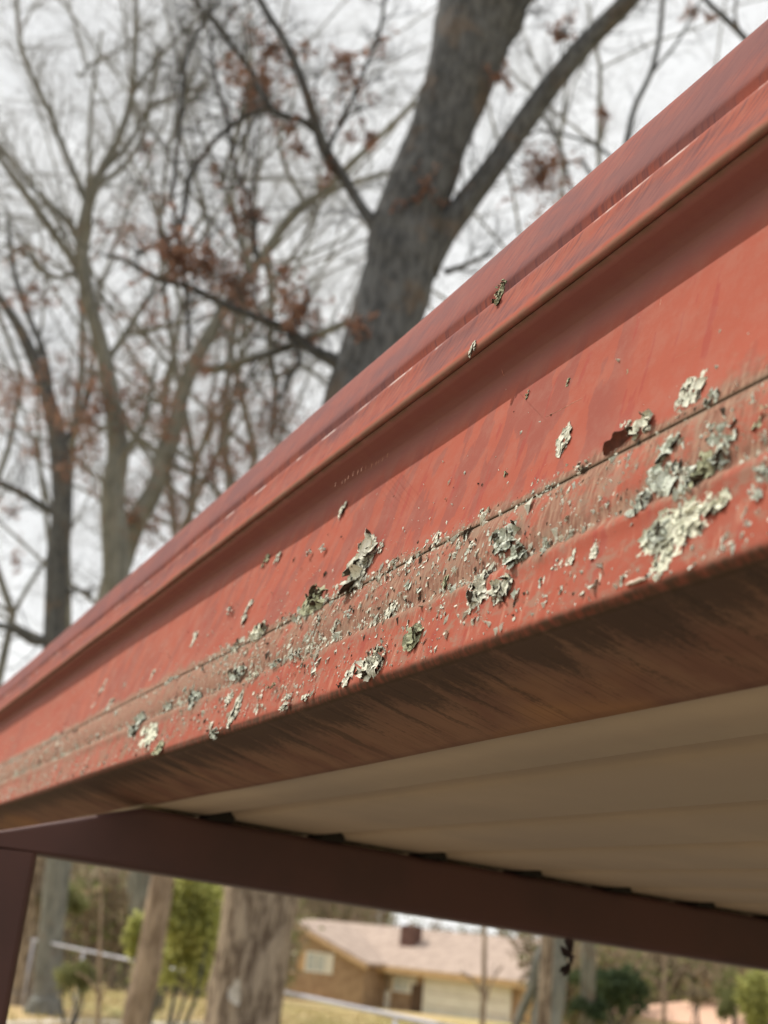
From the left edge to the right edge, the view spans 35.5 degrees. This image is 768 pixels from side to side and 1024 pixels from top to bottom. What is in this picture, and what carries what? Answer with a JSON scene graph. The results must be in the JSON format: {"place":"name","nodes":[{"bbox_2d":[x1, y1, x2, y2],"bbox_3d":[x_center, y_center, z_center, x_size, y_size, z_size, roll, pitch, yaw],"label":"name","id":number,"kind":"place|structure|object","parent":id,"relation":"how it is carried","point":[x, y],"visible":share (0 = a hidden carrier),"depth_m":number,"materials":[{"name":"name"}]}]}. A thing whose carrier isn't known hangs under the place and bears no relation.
{"place":"outdoors","nodes":[
{"label":"outdoors","id":0,"kind":"place"},
{"bbox_2d":[6,1019,199,1023],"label":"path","id":1,"kind":"structure","parent":0,"point":[50,1021],"depth_m":19.02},
{"bbox_2d":[7,955,510,1023],"bbox_3d":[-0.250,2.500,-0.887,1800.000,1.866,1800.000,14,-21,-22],"label":"ground","id":2,"kind":"structure","parent":0,"point":[430,1017],"depth_m":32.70,"materials":[{"name":"beige plant"}]},
{"bbox_2d":[36,880,90,959],"bbox_3d":[-5.904,7.858,21.855,0.831,2.281,1.109,-1,-21,19],"label":"evergreen shrub","id":3,"kind":"object","parent":2,"relation":"on","point":[76,904],"visible":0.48,"depth_m":22.03,"materials":[{"name":"green plant"}]},
{"bbox_2d":[0,190,146,1006],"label":"leaning tree","id":4,"kind":"object","parent":2,"relation":"on","point":[54,627],"visible":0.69,"depth_m":24.13,"materials":[{"name":"brown plant"}]},
{"bbox_2d":[52,958,103,1023],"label":"leafy bush","id":5,"kind":"object","parent":2,"relation":"on","point":[67,979],"visible":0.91,"depth_m":18.00,"materials":[{"name":"green plant"}]},
{"bbox_2d":[76,867,118,1023],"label":"sapling","id":6,"kind":"object","parent":2,"relation":"on","point":[99,998],"visible":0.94,"depth_m":17.31,"materials":[{"name":"brown plant"}]},
{"bbox_2d":[0,40,218,685],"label":"bare tree","id":7,"kind":"object","parent":2,"relation":"on","point":[8,608],"visible":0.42,"depth_m":28.51,"materials":[{"name":"grey plant"}]},
{"bbox_2d":[0,0,258,1023],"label":"pale tree","id":8,"kind":"object","parent":2,"relation":"on","point":[112,534],"visible":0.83,"depth_m":18.29,"materials":[{"name":"grey plant"}]},
{"bbox_2d":[120,909,167,1023],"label":"evergreen shrub","id":9,"kind":"object","parent":2,"relation":"on","point":[133,931],"visible":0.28,"depth_m":14.38,"materials":[{"name":"green plant"}]},
{"bbox_2d":[121,875,174,1023],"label":"trunk","id":10,"kind":"object","parent":2,"relation":"on","point":[142,989],"visible":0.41,"depth_m":12.82,"materials":[{"name":"brown plant"}]},
{"bbox_2d":[157,878,223,1023],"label":"evergreen shrub","id":11,"kind":"object","parent":2,"relation":"on","point":[194,919],"visible":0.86,"depth_m":13.86,"materials":[{"name":"green plant"}]},
{"bbox_2d":[34,861,423,997],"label":"wood","id":12,"kind":"object","parent":2,"relation":"on","point":[115,914],"visible":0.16,"depth_m":43.33,"materials":[{"name":"brown plant"}]},
{"bbox_2d":[20,938,444,1023],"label":"chain link fence","id":13,"kind":"object","parent":2,"relation":"on","point":[362,1009],"visible":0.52,"depth_m":16.53,"materials":[{"name":"metal"}]},
{"bbox_2d":[9,11,483,1016],"bbox_3d":[-3.007,-1.128,23.623,8.003,20.960,5.758,-1,-20,18],"label":"broad tree","id":14,"kind":"object","parent":2,"relation":"on","point":[55,895],"visible":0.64,"depth_m":23.87,"materials":[{"name":"grey plant"}]},
{"bbox_2d":[0,0,510,540],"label":"bare tree","id":15,"kind":"object","parent":2,"relation":"on","point":[244,258],"visible":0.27,"depth_m":28.68,"materials":[{"name":"grey plant"}]},
{"bbox_2d":[0,0,600,1011],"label":"bare tree","id":16,"kind":"object","parent":2,"relation":"on","point":[194,458],"visible":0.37,"depth_m":26.71,"materials":[{"name":"grey plant"}]},
{"bbox_2d":[0,0,627,924],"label":"bare tree","id":17,"kind":"object","parent":2,"relation":"on","point":[130,876],"visible":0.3,"depth_m":39.35,"materials":[{"name":"grey plant"}]},
{"bbox_2d":[0,0,654,994],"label":"bare tree","id":18,"kind":"object","parent":2,"relation":"on","point":[42,480],"visible":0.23,"depth_m":33.66,"materials":[{"name":"grey plant"}]},
{"bbox_2d":[0,0,745,622],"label":"bare tree","id":19,"kind":"object","parent":2,"relation":"on","point":[232,200],"visible":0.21,"depth_m":38.13,"materials":[{"name":"grey plant"}]},
{"bbox_2d":[54,0,709,1023],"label":"oak tree","id":20,"kind":"object","parent":2,"relation":"on","point":[416,220],"visible":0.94,"depth_m":12.60,"materials":[{"name":"grey plant"}]},
{"bbox_2d":[42,0,767,567],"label":"bare tree","id":21,"kind":"object","parent":2,"relation":"on","point":[560,140],"visible":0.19,"depth_m":31.89,"materials":[{"name":"grey plant"}]},
{"bbox_2d":[283,918,540,1023],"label":"brick house","id":22,"kind":"structure","parent":2,"relation":"on","point":[411,968],"depth_m":59.84,"materials":[{"name":"beige brick"}]},
{"bbox_2d":[298,950,333,974],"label":"window","id":23,"kind":"structure","parent":22,"relation":"in","point":[309,961],"depth_m":61.09,"materials":[{"name":"beige glass"}]},
{"bbox_2d":[386,974,416,993],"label":"window","id":24,"kind":"structure","parent":22,"relation":"in","point":[403,984],"depth_m":59.64,"materials":[{"name":"beige glass"}]},
{"bbox_2d":[410,984,422,1012],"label":"door","id":25,"kind":"structure","parent":22,"relation":"in","point":[416,990],"depth_m":58.89,"materials":[{"name":"brown wood"}]},
{"bbox_2d":[422,977,511,1022],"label":"garage door","id":26,"kind":"structure","parent":22,"relation":"in","point":[435,986],"depth_m":57.40,"materials":[{"name":"beige paint"}]},
{"bbox_2d":[388,912,535,939],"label":"wood","id":27,"kind":"object","parent":2,"relation":"on","point":[502,933],"visible":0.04,"depth_m":121.56,"materials":[{"name":"brown plant"}]},
{"bbox_2d":[460,927,503,1023],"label":"sapling","id":28,"kind":"object","parent":2,"relation":"on","point":[484,995],"visible":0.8,"depth_m":20.42,"materials":[{"name":"brown plant"}]},
{"bbox_2d":[250,0,758,1023],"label":"bare tree","id":29,"kind":"object","parent":2,"relation":"on","point":[588,972],"visible":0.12,"depth_m":34.49,"materials":[{"name":"grey plant"}]},
{"bbox_2d":[512,938,567,1023],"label":"snag tree","id":30,"kind":"object","parent":2,"relation":"on","point":[559,980],"visible":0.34,"depth_m":14.69,"materials":[{"name":"grey plant"}]},
{"bbox_2d":[564,991,609,1023],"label":"dark bush","id":31,"kind":"object","parent":2,"relation":"on","point":[599,1007],"visible":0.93,"depth_m":27.22,"materials":[{"name":"green plant"}]},
{"bbox_2d":[491,0,730,1023],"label":"thin tree","id":32,"kind":"object","parent":2,"relation":"on","point":[545,986],"visible":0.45,"depth_m":16.55,"materials":[{"name":"brown plant"}]},
{"bbox_2d":[567,963,654,1023],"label":"dark bush","id":33,"kind":"object","parent":2,"relation":"on","point":[622,987],"visible":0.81,"depth_m":30.81,"materials":[{"name":"green plant"}]},
{"bbox_2d":[504,932,767,1023],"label":"wood","id":34,"kind":"object","parent":2,"relation":"on","point":[706,974],"visible":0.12,"depth_m":45.57,"materials":[{"name":"brown plant"}]},
{"bbox_2d":[641,955,695,1023],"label":"sapling","id":35,"kind":"object","parent":2,"relation":"on","point":[665,995],"visible":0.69,"depth_m":21.79,"materials":[{"name":"brown plant"}]},
{"bbox_2d":[603,999,745,1023],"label":"outbuilding","id":36,"kind":"structure","parent":2,"relation":"on","point":[679,1012],"depth_m":40.79,"materials":[{"name":"beige"}]},
{"bbox_2d":[685,981,712,1023],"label":"leafy bush","id":37,"kind":"object","parent":2,"relation":"on","point":[694,995],"visible":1,"depth_m":23.35,"materials":[{"name":"brown plant"}]},
{"bbox_2d":[713,966,738,1023],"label":"leafy bush","id":38,"kind":"object","parent":2,"relation":"on","point":[727,1006],"visible":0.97,"depth_m":19.67,"materials":[{"name":"green plant"}]},
{"bbox_2d":[702,0,755,40],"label":"thin tree","id":39,"kind":"object","parent":2,"relation":"on","point":[734,26],"visible":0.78,"depth_m":15.54,"materials":[{"name":"brown plant"}]},
{"bbox_2d":[731,969,767,1023],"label":"evergreen shrub","id":40,"kind":"object","parent":2,"relation":"on","point":[752,1000],"visible":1,"depth_m":15.90,"materials":[{"name":"green plant"}]},
{"bbox_2d":[46,858,673,962],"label":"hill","id":41,"kind":"structure","parent":0,"point":[93,871],"depth_m":129.66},
{"bbox_2d":[0,0,767,939],"label":"sky","id":42,"kind":"structure","parent":0,"point":[758,12],"materials":[{"name":"white"}]},
{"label":"driveway","id":43,"kind":"structure","parent":0,"visible":0},
{"bbox_2d":[0,19,767,1023],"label":"carport","id":44,"kind":"object","parent":43,"relation":"on","point":[592,769],"visible":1,"depth_m":0.63,"materials":[{"name":"red paint"}]},
{"bbox_2d":[128,711,145,736],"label":"lichen","id":45,"kind":"object","parent":44,"relation":"on","point":[139,718],"visible":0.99,"depth_m":0.97},
{"bbox_2d":[138,722,157,747],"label":"lichen","id":46,"kind":"object","parent":44,"relation":"attached to","point":[151,732],"visible":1,"depth_m":0.92},
{"bbox_2d":[151,740,163,754],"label":"lichen","id":47,"kind":"object","parent":44,"relation":"attached to","point":[160,745],"visible":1,"depth_m":0.87},
{"bbox_2d":[163,698,172,712],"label":"lichen","id":48,"kind":"object","parent":44,"relation":"attached to","point":[168,707],"visible":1,"depth_m":0.91},
{"bbox_2d":[163,675,178,685],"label":"lichen","id":49,"kind":"object","parent":44,"relation":"on","point":[169,679],"visible":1,"depth_m":0.95},
{"bbox_2d":[189,631,198,647],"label":"lichen","id":50,"kind":"object","parent":44,"relation":"attached to","point":[195,634],"visible":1,"depth_m":0.95},
{"bbox_2d":[187,689,202,710],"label":"lichen","id":51,"kind":"object","parent":44,"relation":"on","point":[194,696],"visible":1,"depth_m":0.84},
{"bbox_2d":[208,726,222,739],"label":"lichen","id":52,"kind":"object","parent":44,"relation":"attached to","point":[213,735],"visible":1,"depth_m":0.75},
{"bbox_2d":[224,691,233,704],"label":"lichen","id":53,"kind":"object","parent":44,"relation":"on","point":[228,697],"visible":1,"depth_m":0.77},
{"bbox_2d":[226,688,243,728],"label":"lichen","id":54,"kind":"object","parent":44,"relation":"attached to","point":[231,717],"visible":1,"depth_m":0.74},
{"bbox_2d":[228,663,246,681],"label":"lichen","id":55,"kind":"object","parent":44,"relation":"attached to","point":[242,667],"visible":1,"depth_m":0.77},
{"bbox_2d":[241,598,253,624],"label":"lichen","id":56,"kind":"object","parent":44,"relation":"attached to","point":[244,616],"visible":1,"depth_m":0.84},
{"bbox_2d":[245,670,258,680],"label":"lichen","id":57,"kind":"object","parent":44,"relation":"attached to","point":[256,673],"visible":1,"depth_m":0.74},
{"bbox_2d":[249,620,266,641],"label":"lichen","id":58,"kind":"object","parent":44,"relation":"on","point":[258,629],"visible":1,"depth_m":0.78},
{"bbox_2d":[261,553,269,567],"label":"lichen","id":59,"kind":"object","parent":44,"relation":"attached to","point":[266,559],"visible":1,"depth_m":0.86},
{"bbox_2d":[269,658,280,668],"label":"lichen","id":60,"kind":"object","parent":44,"relation":"attached to","point":[274,664],"visible":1,"depth_m":0.70},
{"bbox_2d":[278,692,289,711],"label":"lichen","id":61,"kind":"object","parent":44,"relation":"attached to","point":[284,706],"visible":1,"depth_m":0.65},
{"bbox_2d":[288,647,301,660],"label":"lichen","id":62,"kind":"object","parent":44,"relation":"attached to","point":[292,656],"visible":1,"depth_m":0.68},
{"bbox_2d":[301,693,309,700],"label":"lichen","id":63,"kind":"object","parent":44,"relation":"attached to","point":[304,696],"visible":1,"depth_m":0.63},
{"bbox_2d":[298,584,327,616],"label":"lichen","id":64,"kind":"object","parent":44,"relation":"on","point":[312,602],"visible":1,"depth_m":0.70},
{"bbox_2d":[330,618,337,634],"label":"lichen","id":65,"kind":"object","parent":44,"relation":"attached to","point":[332,630],"visible":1,"depth_m":0.64},
{"bbox_2d":[338,501,346,518],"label":"lichen","id":66,"kind":"object","parent":44,"relation":"attached to","point":[341,510],"visible":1,"depth_m":0.74},
{"bbox_2d":[343,609,353,618],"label":"lichen","id":67,"kind":"object","parent":44,"relation":"on","point":[348,615],"visible":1,"depth_m":0.63},
{"bbox_2d":[342,663,355,687],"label":"lichen","id":68,"kind":"object","parent":44,"relation":"attached to","point":[348,675],"visible":1,"depth_m":0.58},
{"bbox_2d":[337,529,377,595],"bbox_3d":[-0.013,0.027,0.656,0.019,0.040,0.036,14,-21,-22],"label":"lichen","id":69,"kind":"object","parent":44,"relation":"on","point":[357,565],"visible":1,"depth_m":0.65},
{"bbox_2d":[354,647,381,681],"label":"lichen","id":70,"kind":"object","parent":44,"relation":"attached to","point":[365,672],"visible":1,"depth_m":0.56},
{"bbox_2d":[371,646,385,663],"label":"lichen","id":71,"kind":"object","parent":44,"relation":"attached to","point":[379,651],"visible":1,"depth_m":0.56},
{"bbox_2d":[377,542,383,553],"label":"lichen","id":72,"kind":"object","parent":44,"relation":"on","point":[381,544],"visible":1,"depth_m":0.64},
{"bbox_2d":[0,391,762,798],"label":"dark dirt grains","id":73,"kind":"object","parent":44,"relation":"attached to","point":[584,469],"visible":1,"depth_m":0.59},
{"bbox_2d":[0,383,767,799],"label":"lichen flakes","id":74,"kind":"object","parent":44,"relation":"on","point":[730,543],"visible":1,"depth_m":0.59,"materials":[{"name":"grey plant"}]},
{"bbox_2d":[0,329,767,800],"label":"lichen crumbs","id":75,"kind":"object","parent":44,"relation":"on","point":[526,507],"visible":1,"depth_m":0.59,"materials":[{"name":"grey plant"}]},
{"bbox_2d":[385,599,397,618],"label":"lichen","id":76,"kind":"object","parent":44,"relation":"attached to","point":[388,614],"visible":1,"depth_m":0.58},
{"bbox_2d":[402,623,423,651],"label":"lichen","id":77,"kind":"object","parent":44,"relation":"attached to","point":[411,640],"visible":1,"depth_m":0.53},
{"bbox_2d":[431,531,441,550],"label":"lichen","id":78,"kind":"object","parent":44,"relation":"attached to","point":[436,541],"visible":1,"depth_m":0.57},
{"bbox_2d":[442,574,448,588],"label":"lichen","id":79,"kind":"object","parent":44,"relation":"attached to","point":[444,582],"visible":1,"depth_m":0.53},
{"bbox_2d":[451,540,461,558],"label":"lichen","id":80,"kind":"object","parent":44,"relation":"on","point":[454,554],"visible":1,"depth_m":0.53},
{"bbox_2d":[467,340,475,357],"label":"lichen","id":81,"kind":"object","parent":44,"relation":"attached to","point":[472,347],"visible":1,"depth_m":0.59},
{"bbox_2d":[468,538,476,548],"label":"lichen","id":82,"kind":"object","parent":44,"relation":"on","point":[471,544],"visible":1,"depth_m":0.52},
{"bbox_2d":[466,569,491,608],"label":"lichen","id":83,"kind":"object","parent":44,"relation":"on","point":[476,596],"visible":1,"depth_m":0.49},
{"bbox_2d":[491,279,506,305],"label":"lichen","id":84,"kind":"object","parent":44,"relation":"on","point":[499,292],"visible":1,"depth_m":0.59},
{"bbox_2d":[485,572,513,605],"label":"lichen","id":85,"kind":"object","parent":44,"relation":"attached to","point":[500,589],"visible":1,"depth_m":0.47},
{"bbox_2d":[488,520,519,555],"bbox_3d":[0.050,0.011,0.493,0.009,0.016,0.022,14,-21,-22],"label":"lichen","id":86,"kind":"object","parent":44,"relation":"attached to","point":[503,541],"visible":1,"depth_m":0.49},
{"bbox_2d":[502,542,527,569],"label":"lichen","id":87,"kind":"object","parent":44,"relation":"attached to","point":[518,552],"visible":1,"depth_m":0.47},
{"bbox_2d":[539,537,550,555],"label":"lichen","id":88,"kind":"object","parent":44,"relation":"attached to","point":[545,542],"visible":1,"depth_m":0.46},
{"bbox_2d":[550,558,562,570],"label":"lichen","id":89,"kind":"object","parent":44,"relation":"on","point":[557,559],"visible":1,"depth_m":0.44},
{"bbox_2d":[555,421,572,457],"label":"lichen","id":90,"kind":"object","parent":44,"relation":"attached to","point":[560,444],"visible":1,"depth_m":0.49},
{"bbox_2d":[559,939,575,1001],"bbox_3d":[0.194,0.483,1.272,0.017,0.067,0.017,6,-19,-1],"label":"dangling leaf","id":91,"kind":"object","parent":44,"relation":"hanging from","point":[566,953],"visible":0.95,"depth_m":1.28,"materials":[{"name":"black plant"}]},
{"bbox_2d":[565,547,577,566],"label":"lichen","id":92,"kind":"object","parent":44,"relation":"attached to","point":[571,560],"visible":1,"depth_m":0.43},
{"bbox_2d":[575,459,590,474],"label":"lichen","id":93,"kind":"object","parent":44,"relation":"on","point":[579,467],"visible":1,"depth_m":0.46},
{"bbox_2d":[589,539,600,558],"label":"lichen","id":94,"kind":"object","parent":44,"relation":"attached to","point":[595,547],"visible":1,"depth_m":0.42},
{"bbox_2d":[602,429,630,455],"bbox_3d":[0.086,-0.026,0.444,0.004,0.006,0.016,14,-21,-22],"label":"dead leaf","id":95,"kind":"object","parent":44,"relation":"on","point":[618,439],"visible":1,"depth_m":0.44,"materials":[{"name":"brown plant"}]},
{"bbox_2d":[620,419,631,427],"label":"lichen","id":96,"kind":"object","parent":44,"relation":"on","point":[628,422],"visible":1,"depth_m":0.45},
{"bbox_2d":[625,577,645,585],"bbox_3d":[0.081,0.022,0.386,0.002,0.002,0.011,14,-21,-22],"label":"wood sliver","id":97,"kind":"object","parent":44,"relation":"attached to","point":[637,580],"visible":1,"depth_m":0.38,"materials":[{"name":"beige wood"}]},
{"bbox_2d":[624,488,651,525],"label":"lichen","id":98,"kind":"object","parent":44,"relation":"on","point":[640,504],"visible":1,"depth_m":0.41},
{"bbox_2d":[624,409,652,443],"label":"lichen","id":99,"kind":"object","parent":44,"relation":"on","point":[644,420],"visible":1,"depth_m":0.43},
{"bbox_2d":[643,518,669,549],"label":"lichen","id":100,"kind":"object","parent":44,"relation":"attached to","point":[656,526],"visible":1,"depth_m":0.39},
{"bbox_2d":[649,542,673,581],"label":"lichen","id":101,"kind":"object","parent":44,"relation":"attached to","point":[660,567],"visible":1,"depth_m":0.38},
{"bbox_2d":[645,431,688,496],"bbox_3d":[0.096,-0.015,0.403,0.011,0.027,0.021,14,-21,-22],"label":"lichen","id":102,"kind":"object","parent":44,"relation":"on","point":[664,481],"visible":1,"depth_m":0.40},
{"bbox_2d":[636,481,731,557],"bbox_3d":[0.096,0.003,0.378,0.009,0.026,0.046,14,-21,-22],"label":"lichen","id":103,"kind":"object","parent":44,"relation":"attached to","point":[680,529],"visible":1,"depth_m":0.38},
{"bbox_2d":[672,459,698,508],"bbox_3d":[0.098,-0.009,0.386,0.008,0.017,0.012,14,-21,-22],"label":"lichen","id":104,"kind":"object","parent":44,"relation":"attached to","point":[682,488],"visible":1,"depth_m":0.39},
{"bbox_2d":[673,368,707,417],"bbox_3d":[0.106,-0.040,0.415,0.007,0.020,0.018,14,-21,-22],"label":"lichen","id":105,"kind":"object","parent":44,"relation":"on","point":[685,398],"visible":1,"depth_m":0.41},
{"bbox_2d":[688,449,716,487],"bbox_3d":[0.101,-0.014,0.382,0.010,0.015,0.013,14,-21,-22],"label":"lichen","id":106,"kind":"object","parent":44,"relation":"attached to","point":[702,467],"visible":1,"depth_m":0.38},
{"bbox_2d":[699,422,716,441],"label":"lichen","id":107,"kind":"object","parent":44,"relation":"attached to","point":[711,427],"visible":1,"depth_m":0.39},
{"bbox_2d":[702,387,718,408],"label":"lichen","id":108,"kind":"object","parent":44,"relation":"attached to","point":[712,392],"visible":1,"depth_m":0.40},
{"bbox_2d":[707,408,736,469],"bbox_3d":[0.107,-0.023,0.378,0.010,0.023,0.014,14,-21,-22],"label":"lichen","id":109,"kind":"object","parent":44,"relation":"attached to","point":[712,439],"visible":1,"depth_m":0.38},
{"bbox_2d":[719,536,724,551],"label":"lichen","id":110,"kind":"object","parent":44,"relation":"on","point":[722,545],"visible":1,"depth_m":0.35},
{"bbox_2d":[750,455,767,500],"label":"lichen","id":111,"kind":"object","parent":44,"relation":"attached to","point":[756,495],"visible":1,"depth_m":0.35},
{"bbox_2d":[751,404,767,431],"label":"lichen","id":112,"kind":"object","parent":44,"relation":"on","point":[759,424],"visible":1,"depth_m":0.36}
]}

